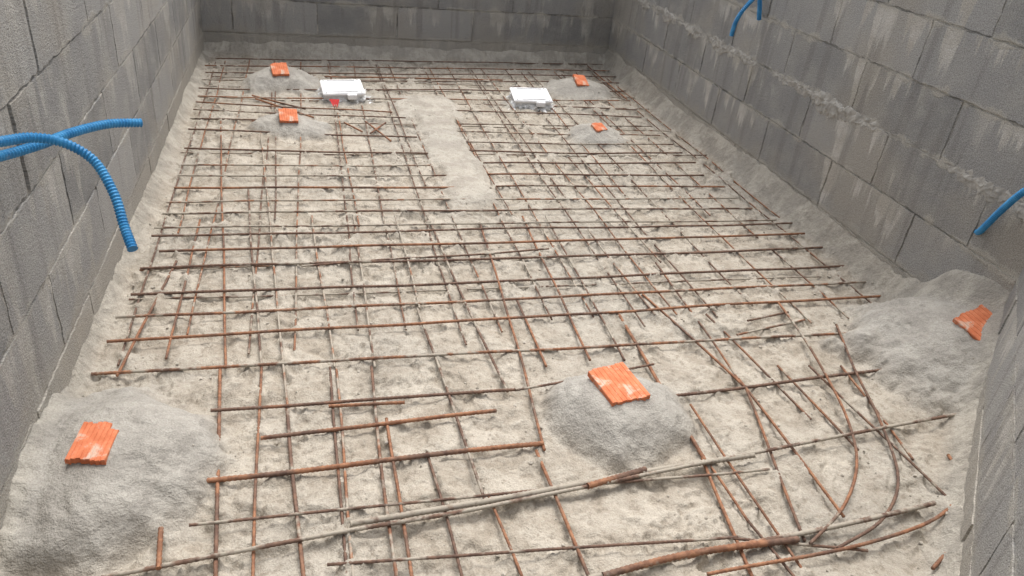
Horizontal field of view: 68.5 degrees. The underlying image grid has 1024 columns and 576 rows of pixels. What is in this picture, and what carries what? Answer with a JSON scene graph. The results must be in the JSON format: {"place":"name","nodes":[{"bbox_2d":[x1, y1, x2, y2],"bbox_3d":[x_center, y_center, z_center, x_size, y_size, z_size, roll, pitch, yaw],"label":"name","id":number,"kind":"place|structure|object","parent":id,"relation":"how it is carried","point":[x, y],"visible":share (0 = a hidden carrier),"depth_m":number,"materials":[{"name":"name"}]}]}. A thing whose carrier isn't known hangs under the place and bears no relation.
{"place":"outdoors","nodes":[
{"label":"outdoors","id":0,"kind":"place"},
{"bbox_2d":[0,40,1009,575],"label":"pit floor","id":1,"kind":"structure","parent":0,"point":[132,494],"depth_m":2.18,"materials":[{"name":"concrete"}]},
{"bbox_2d":[64,421,118,464],"bbox_3d":[-0.871,0.324,1.569,0.077,0.016,0.112,2,35,-8],"label":"brick fragment","id":2,"kind":"object","parent":1,"relation":"on","point":[92,444],"visible":1,"depth_m":1.56,"materials":[{"name":"brick"}]},
{"bbox_2d":[155,526,163,570],"bbox_3d":[-0.691,0.510,1.474,0.012,0.010,0.100,-5,32,-19],"label":"rebar rod","id":3,"kind":"object","parent":1,"relation":"on","point":[160,536],"visible":1,"depth_m":1.47,"materials":[{"name":"brown metal"}]},
{"bbox_2d":[270,62,288,75],"bbox_3d":[-1.282,-1.206,4.147,0.089,0.016,0.105,-8,55,-23],"label":"brick fragment","id":4,"kind":"object","parent":1,"relation":"on","point":[279,69],"visible":1,"depth_m":4.14,"materials":[{"name":"brick"}]},
{"bbox_2d":[278,108,297,122],"bbox_3d":[-1.058,-0.815,3.556,0.084,0.016,0.095,-5,54,-19],"label":"brick fragment","id":5,"kind":"object","parent":1,"relation":"on","point":[286,115],"visible":1,"depth_m":3.54,"materials":[{"name":"brick"}]},
{"bbox_2d":[315,79,372,106],"bbox_3d":[-0.927,-1.054,4.114,0.307,0.103,0.322,-5,35,-16],"label":"floor drain box","id":6,"kind":"object","parent":1,"relation":"on","point":[335,92],"visible":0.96,"depth_m":4.06,"materials":[{"name":"white plastic"}]},
{"bbox_2d":[200,0,614,53],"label":"block wall","id":7,"kind":"structure","parent":1,"relation":"on","point":[572,26],"depth_m":4.89,"materials":[{"name":"concrete"}]},
{"bbox_2d":[91,58,946,575],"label":"rebar grid","id":8,"kind":"object","parent":1,"relation":"on","point":[341,404],"visible":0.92,"depth_m":2.46,"materials":[{"name":"brown metal"}]},
{"bbox_2d":[101,413,955,575],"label":"rebar rod","id":9,"kind":"object","parent":1,"relation":"on","point":[312,537],"visible":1,"depth_m":1.64,"materials":[{"name":"brown metal"}]},
{"bbox_2d":[75,49,986,575],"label":"mortar crumbs","id":10,"kind":"object","parent":1,"relation":"on","point":[521,345],"visible":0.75,"depth_m":2.25,"materials":[{"name":"grey concrete"}]},
{"bbox_2d":[506,87,555,112],"bbox_3d":[0.107,-1.084,4.375,0.310,0.103,0.318,-1,34,-9],"label":"floor drain box","id":11,"kind":"object","parent":1,"relation":"on","point":[538,99],"visible":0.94,"depth_m":4.29,"materials":[{"name":"white plastic"}]},
{"bbox_2d":[350,453,754,526],"bbox_3d":[0.134,0.457,1.738,1.003,0.016,0.023,-4,32,-19],"label":"rebar rod","id":12,"kind":"object","parent":1,"relation":"on","point":[422,512],"visible":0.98,"depth_m":1.67,"materials":[{"name":"metal"}]},
{"bbox_2d":[572,74,588,85],"bbox_3d":[0.422,-1.274,4.619,0.079,0.016,0.107,0,51,-22],"label":"brick fragment","id":13,"kind":"object","parent":1,"relation":"on","point":[580,80],"visible":1,"depth_m":4.61,"materials":[{"name":"brick"}]},
{"bbox_2d":[591,123,607,131],"bbox_3d":[0.454,-0.840,3.938,0.069,0.016,0.075,-11,49,-27],"label":"brick fragment","id":14,"kind":"object","parent":1,"relation":"on","point":[598,127],"visible":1,"depth_m":3.93,"materials":[{"name":"brick"}]},
{"bbox_2d":[586,466,646,489],"bbox_3d":[0.248,0.447,1.774,0.163,0.017,0.018,-8,34,-24],"label":"rebar rod","id":15,"kind":"object","parent":1,"relation":"on","point":[595,483],"visible":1,"depth_m":1.76,"materials":[{"name":"brown metal"}]},
{"bbox_2d":[587,362,649,406],"bbox_3d":[0.278,0.252,1.967,0.114,0.016,0.145,-8,35,-23],"label":"brick fragment","id":16,"kind":"object","parent":1,"relation":"on","point":[618,383],"visible":1,"depth_m":1.96,"materials":[{"name":"brick"}]},
{"bbox_2d":[602,536,799,575],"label":"rebar rod","id":17,"kind":"object","parent":1,"relation":"on","point":[621,570],"visible":1,"depth_m":1.60,"materials":[{"name":"brown metal"}]},
{"bbox_2d":[587,501,936,575],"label":"rebar rod","id":18,"kind":"object","parent":1,"relation":"on","point":[867,519],"visible":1,"depth_m":1.72,"materials":[{"name":"brown metal"}]},
{"bbox_2d":[608,0,1023,292],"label":"block wall","id":19,"kind":"structure","parent":1,"relation":"on","point":[943,80],"depth_m":2.78,"materials":[{"name":"concrete"}]},
{"bbox_2d":[730,0,754,35],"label":"corrugated conduit","id":20,"kind":"object","parent":19,"relation":"attached to","point":[741,12],"visible":1,"depth_m":3.46,"materials":[{"name":"blue plastic"}]},
{"bbox_2d":[757,0,761,19],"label":"corrugated conduit","id":21,"kind":"object","parent":19,"relation":"attached to","point":[759,9],"visible":1,"depth_m":3.35,"materials":[{"name":"blue plastic"}]},
{"bbox_2d":[633,0,1023,222],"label":"mortar ledge","id":22,"kind":"object","parent":19,"relation":"attached to","point":[827,104],"visible":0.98,"depth_m":3.01,"materials":[{"name":"grey concrete"}]},
{"bbox_2d":[974,188,1023,234],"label":"corrugated conduit","id":23,"kind":"object","parent":19,"relation":"attached to","point":[999,212],"visible":1,"depth_m":2.23,"materials":[{"name":"blue plastic"}]},
{"bbox_2d":[777,302,858,544],"bbox_3d":[0.861,0.323,2.109,0.160,0.012,1.099,12,31,9],"label":"rebar rod","id":24,"kind":"object","parent":1,"relation":"on","point":[824,529],"visible":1,"depth_m":1.97,"materials":[{"name":"brown metal"}]},
{"bbox_2d":[706,454,951,575],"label":"rebar rod","id":25,"kind":"object","parent":1,"relation":"on","point":[836,550],"visible":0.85,"depth_m":1.64,"materials":[{"name":"brown metal"}]},
{"bbox_2d":[835,324,899,547],"bbox_3d":[0.966,0.368,2.058,0.155,0.010,1.024,16,31,15],"label":"rebar rod","id":26,"kind":"object","parent":1,"relation":"on","point":[874,526],"visible":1,"depth_m":1.93,"materials":[{"name":"brown metal"}]},
{"bbox_2d":[931,552,945,569],"bbox_3d":[1.069,0.532,1.798,0.052,0.010,0.478,24,35,27],"label":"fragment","id":27,"kind":"object","parent":1,"relation":"on","point":[935,565],"visible":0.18,"depth_m":1.65,"materials":[{"name":"brown metal"}]},
{"bbox_2d":[952,304,991,340],"bbox_3d":[1.420,0.109,2.278,0.109,0.016,0.107,-23,49,-10],"label":"brick fragment","id":28,"kind":"object","parent":1,"relation":"on","point":[972,323],"visible":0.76,"depth_m":2.28,"materials":[{"name":"brick"}]},
{"bbox_2d":[959,267,1023,575],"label":"block wall","id":29,"kind":"structure","parent":1,"relation":"on","point":[992,533],"depth_m":1.64,"materials":[{"name":"concrete"}]},
{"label":"ground","id":30,"kind":"structure","parent":0,"visible":0},
{"bbox_2d":[0,0,203,529],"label":"block wall","id":31,"kind":"structure","parent":30,"relation":"on","point":[65,64],"depth_m":1.87,"materials":[{"name":"concrete"}]},
{"bbox_2d":[0,132,137,251],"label":"corrugated conduit","id":32,"kind":"object","parent":31,"relation":"attached to","point":[93,160],"visible":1,"depth_m":1.51,"materials":[{"name":"blue plastic"}]},
{"bbox_2d":[0,118,142,161],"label":"corrugated conduit","id":33,"kind":"object","parent":31,"relation":"attached to","point":[27,148],"visible":0.86,"depth_m":1.60,"materials":[{"name":"blue plastic"}]}
]}

